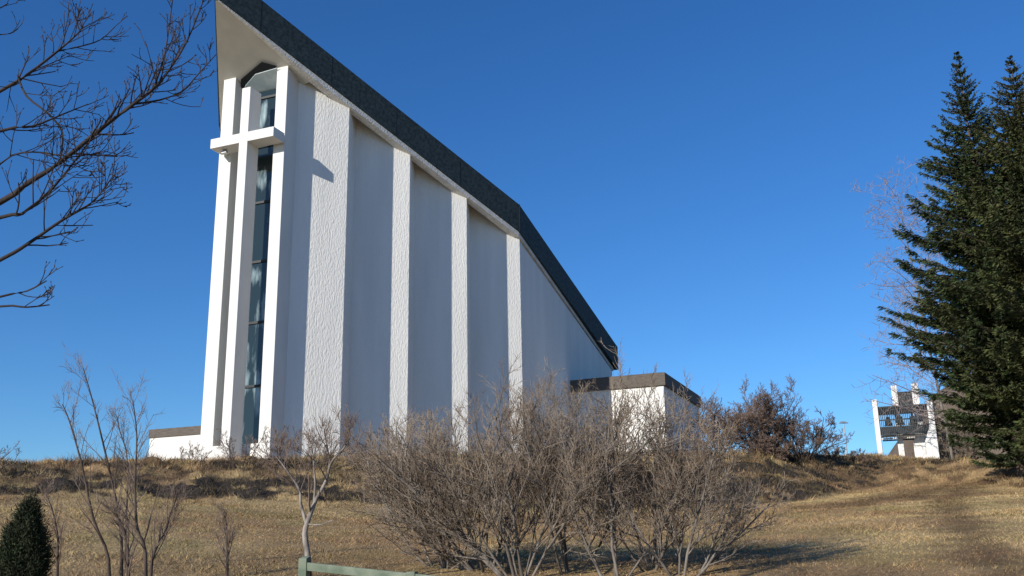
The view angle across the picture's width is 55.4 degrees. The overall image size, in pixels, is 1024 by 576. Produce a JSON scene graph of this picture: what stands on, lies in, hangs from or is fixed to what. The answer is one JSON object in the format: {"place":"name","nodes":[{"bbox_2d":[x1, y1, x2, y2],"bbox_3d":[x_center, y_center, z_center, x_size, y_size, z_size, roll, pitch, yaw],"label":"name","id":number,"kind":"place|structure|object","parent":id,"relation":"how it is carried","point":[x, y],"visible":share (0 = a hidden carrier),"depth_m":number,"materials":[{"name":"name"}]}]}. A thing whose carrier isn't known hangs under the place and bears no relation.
{"place":"outdoors","nodes":[
{"label":"outdoors","id":0,"kind":"place"},
{"bbox_2d":[0,452,1023,575],"bbox_3d":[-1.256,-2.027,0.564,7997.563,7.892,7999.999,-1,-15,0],"label":"ground","id":1,"kind":"structure","parent":0,"point":[742,569],"depth_m":19.41,"materials":[{"name":"brown plant"}]},
{"bbox_2d":[0,441,21,471],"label":"crest shrub","id":2,"kind":"object","parent":1,"relation":"on","point":[8,451],"visible":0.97,"depth_m":28.92,"materials":[{"name":"brown plant"}]},
{"bbox_2d":[0,488,59,575],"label":"dwarf conifer","id":3,"kind":"object","parent":1,"relation":"on","point":[25,538],"visible":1,"depth_m":10.90,"materials":[{"name":"green plant"}]},
{"bbox_2d":[32,473,68,575],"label":"sapling","id":4,"kind":"object","parent":1,"relation":"on","point":[55,523],"visible":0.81,"depth_m":11.84,"materials":[{"name":"brown plant"}]},
{"bbox_2d":[53,378,110,575],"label":"sapling","id":5,"kind":"object","parent":1,"relation":"on","point":[96,528],"visible":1,"depth_m":11.28,"materials":[{"name":"brown plant"}]},
{"bbox_2d":[59,343,149,575],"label":"sapling","id":6,"kind":"object","parent":1,"relation":"on","point":[115,499],"visible":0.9,"depth_m":11.69,"materials":[{"name":"brown plant"}]},
{"bbox_2d":[0,0,217,307],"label":"overhanging tree","id":7,"kind":"object","parent":1,"relation":"on","point":[110,119],"visible":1,"depth_m":6.05,"materials":[{"name":"brown plant"}]},
{"bbox_2d":[85,490,145,575],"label":"sapling","id":8,"kind":"object","parent":1,"relation":"on","point":[128,562],"visible":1,"depth_m":10.82,"materials":[{"name":"brown plant"}]},
{"bbox_2d":[104,402,145,567],"bbox_3d":[-5.704,2.841,14.148,0.656,2.645,0.661,-1,-15,0],"label":"sapling","id":9,"kind":"object","parent":1,"relation":"on","point":[127,467],"visible":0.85,"depth_m":14.27,"materials":[{"name":"brown plant"}]},
{"bbox_2d":[96,369,167,575],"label":"sapling","id":10,"kind":"object","parent":1,"relation":"on","point":[135,525],"visible":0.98,"depth_m":11.22,"materials":[{"name":"brown plant"}]},
{"bbox_2d":[146,474,192,575],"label":"sapling","id":11,"kind":"object","parent":1,"relation":"on","point":[160,538],"visible":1,"depth_m":11.59,"materials":[{"name":"brown plant"}]},
{"bbox_2d":[174,439,212,463],"bbox_3d":[-10.824,5.588,32.926,1.210,0.920,1.176,-1,-15,0],"label":"crest shrub","id":12,"kind":"object","parent":1,"relation":"on","point":[192,455],"visible":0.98,"depth_m":32.83,"materials":[{"name":"brown plant"}]},
{"bbox_2d":[207,496,240,575],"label":"sapling","id":13,"kind":"object","parent":1,"relation":"on","point":[227,533],"visible":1,"depth_m":13.52,"materials":[{"name":"brown plant"}]},
{"bbox_2d":[213,425,277,470],"bbox_3d":[-8.853,5.402,32.497,2.202,1.609,1.530,3,-16,-15],"label":"crest shrub","id":14,"kind":"object","parent":1,"relation":"on","point":[230,450],"visible":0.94,"depth_m":32.41,"materials":[{"name":"brown plant"}]},
{"bbox_2d":[246,423,299,466],"bbox_3d":[-8.050,5.441,33.418,1.602,1.567,1.792,-13,-19,36],"label":"crest shrub","id":15,"kind":"object","parent":1,"relation":"on","point":[283,437],"visible":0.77,"depth_m":33.20,"materials":[{"name":"brown plant"}]},
{"bbox_2d":[254,402,372,575],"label":"bare tree","id":16,"kind":"object","parent":1,"relation":"on","point":[307,520],"visible":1,"depth_m":12.55,"materials":[{"name":"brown plant"}]},
{"bbox_2d":[292,433,345,471],"bbox_3d":[-6.473,5.691,33.120,1.635,1.494,1.799,-8,-17,25],"label":"crest shrub","id":17,"kind":"object","parent":1,"relation":"on","point":[326,457],"visible":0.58,"depth_m":33.22,"materials":[{"name":"brown plant"}]},
{"bbox_2d":[333,425,381,470],"bbox_3d":[-5.273,5.482,33.415,1.735,1.720,2.474,-1,-15,0],"label":"crest shrub","id":18,"kind":"object","parent":1,"relation":"on","point":[362,450],"visible":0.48,"depth_m":33.21,"materials":[{"name":"brown plant"}]},
{"bbox_2d":[298,556,434,575],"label":"rail fence","id":19,"kind":"object","parent":1,"relation":"on","point":[306,566],"visible":1,"depth_m":11.96,"materials":[{"name":"green wood"}]},
{"bbox_2d":[148,0,701,459],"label":"church","id":20,"kind":"structure","parent":1,"relation":"on","point":[376,256],"depth_m":42.48,"materials":[{"name":"paint"}]},
{"bbox_2d":[241,62,276,443],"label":"window","id":21,"kind":"structure","parent":20,"relation":"in","point":[262,78],"depth_m":40.89,"materials":[{"name":"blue glass"}]},
{"bbox_2d":[340,386,550,568],"bbox_3d":[-0.988,2.956,14.580,3.712,2.686,2.250,-11,-18,31],"label":"willow shrub","id":22,"kind":"object","parent":1,"relation":"on","point":[443,563],"visible":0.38,"depth_m":14.53,"materials":[{"name":"grey plant"}]},
{"bbox_2d":[339,393,614,572],"bbox_3d":[-0.498,2.956,14.332,3.596,2.647,3.993,6,-17,-24],"label":"willow shrub","id":23,"kind":"object","parent":1,"relation":"on","point":[427,529],"visible":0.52,"depth_m":14.04,"materials":[{"name":"brown plant"}]},
{"bbox_2d":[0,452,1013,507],"bbox_3d":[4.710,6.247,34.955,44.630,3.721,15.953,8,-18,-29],"label":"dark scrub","id":24,"kind":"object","parent":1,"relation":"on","point":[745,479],"visible":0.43,"depth_m":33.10,"materials":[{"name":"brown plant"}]},
{"bbox_2d":[0,447,1023,507],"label":"bank grass","id":25,"kind":"structure","parent":1,"relation":"on","point":[926,459],"depth_m":35.29,"materials":[{"name":"brown plant"}]},
{"bbox_2d":[338,352,704,575],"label":"willow shrub","id":26,"kind":"object","parent":1,"relation":"on","point":[481,554],"visible":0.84,"depth_m":13.26,"materials":[{"name":"brown plant"}]},
{"bbox_2d":[479,358,697,574],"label":"willow shrub","id":27,"kind":"object","parent":1,"relation":"on","point":[562,544],"visible":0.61,"depth_m":13.77,"materials":[{"name":"grey plant"}]},
{"bbox_2d":[507,372,743,575],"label":"willow shrub","id":28,"kind":"object","parent":1,"relation":"on","point":[612,539],"visible":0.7,"depth_m":13.15,"materials":[{"name":"grey plant"}]},
{"bbox_2d":[532,337,737,570],"bbox_3d":[1.739,2.458,14.130,2.922,3.419,2.734,-1,-15,0],"label":"willow shrub","id":29,"kind":"object","parent":1,"relation":"on","point":[679,445],"visible":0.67,"depth_m":13.70,"materials":[{"name":"grey plant"}]},
{"bbox_2d":[580,410,799,575],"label":"willow shrub","id":30,"kind":"object","parent":1,"relation":"on","point":[710,467],"visible":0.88,"depth_m":12.95,"materials":[{"name":"brown plant"}]},
{"bbox_2d":[681,396,784,452],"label":"crest shrub","id":31,"kind":"object","parent":1,"relation":"on","point":[716,415],"visible":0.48,"depth_m":44.41,"materials":[{"name":"brown plant"}]},
{"bbox_2d":[715,376,807,456],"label":"crest shrub","id":32,"kind":"object","parent":1,"relation":"on","point":[762,408],"visible":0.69,"depth_m":44.77,"materials":[{"name":"brown plant"}]},
{"bbox_2d":[739,431,799,460],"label":"crest shrub","id":33,"kind":"object","parent":1,"relation":"on","point":[765,443],"visible":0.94,"depth_m":43.27,"materials":[{"name":"brown plant"}]},
{"bbox_2d":[765,406,853,459],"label":"crest shrub","id":34,"kind":"object","parent":1,"relation":"on","point":[819,439],"visible":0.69,"depth_m":45.15,"materials":[{"name":"brown plant"}]},
{"bbox_2d":[822,445,846,460],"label":"crest shrub","id":35,"kind":"object","parent":1,"relation":"on","point":[835,453],"visible":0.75,"depth_m":47.84,"materials":[{"name":"brown plant"}]},
{"bbox_2d":[839,421,847,453],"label":"street lamp","id":36,"kind":"object","parent":1,"relation":"on","point":[843,422],"visible":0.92,"depth_m":103.78,"materials":[{"name":"grey metal"}]},
{"bbox_2d":[847,448,872,463],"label":"crest shrub","id":37,"kind":"object","parent":1,"relation":"on","point":[860,457],"visible":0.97,"depth_m":48.54,"materials":[{"name":"brown plant"}]},
{"bbox_2d":[872,383,939,458],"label":"bell tower","id":38,"kind":"structure","parent":1,"relation":"on","point":[899,431],"depth_m":54.49,"materials":[{"name":"white paint"}]},
{"bbox_2d":[851,156,961,459],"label":"bare larch","id":39,"kind":"object","parent":1,"relation":"on","point":[900,407],"visible":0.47,"depth_m":52.90,"materials":[{"name":"brown plant"}]},
{"bbox_2d":[906,423,962,459],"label":"crest shrub","id":40,"kind":"object","parent":1,"relation":"on","point":[913,454],"visible":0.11,"depth_m":62.96,"materials":[{"name":"brown plant"}]},
{"bbox_2d":[927,402,947,460],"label":"young conifer","id":41,"kind":"object","parent":1,"relation":"on","point":[937,427],"visible":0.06,"depth_m":67.51,"materials":[{"name":"plant"}]},
{"bbox_2d":[914,425,973,460],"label":"crest shrub","id":42,"kind":"object","parent":1,"relation":"on","point":[940,445],"visible":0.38,"depth_m":55.93,"materials":[{"name":"brown plant"}]},
{"bbox_2d":[876,51,1023,479],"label":"spruce","id":43,"kind":"object","parent":1,"relation":"on","point":[963,163],"visible":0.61,"depth_m":37.41,"materials":[{"name":"green plant"}]},
{"bbox_2d":[939,420,974,458],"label":"young conifer","id":44,"kind":"object","parent":1,"relation":"on","point":[953,424],"visible":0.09,"depth_m":63.31,"materials":[{"name":"plant"}]},
{"bbox_2d":[894,55,1023,470],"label":"spruce","id":45,"kind":"object","parent":1,"relation":"on","point":[1004,224],"visible":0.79,"depth_m":35.58,"materials":[{"name":"green plant"}]},
{"bbox_2d":[942,426,990,460],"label":"crest shrub","id":46,"kind":"object","parent":1,"relation":"on","point":[968,450],"visible":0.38,"depth_m":50.33,"materials":[{"name":"brown plant"}]},
{"bbox_2d":[953,408,990,462],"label":"young conifer","id":47,"kind":"object","parent":1,"relation":"on","point":[974,438],"visible":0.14,"depth_m":59.32,"materials":[{"name":"green plant"}]},
{"bbox_2d":[0,0,1023,462],"label":"sky","id":48,"kind":"structure","parent":0,"point":[691,167],"materials":[{"name":"blue"}]},
{"bbox_2d":[888,387,1023,461],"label":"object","id":49,"kind":"structure","parent":0,"point":[909,445],"depth_m":294.16,"materials":[{"name":"plant"}]}
]}

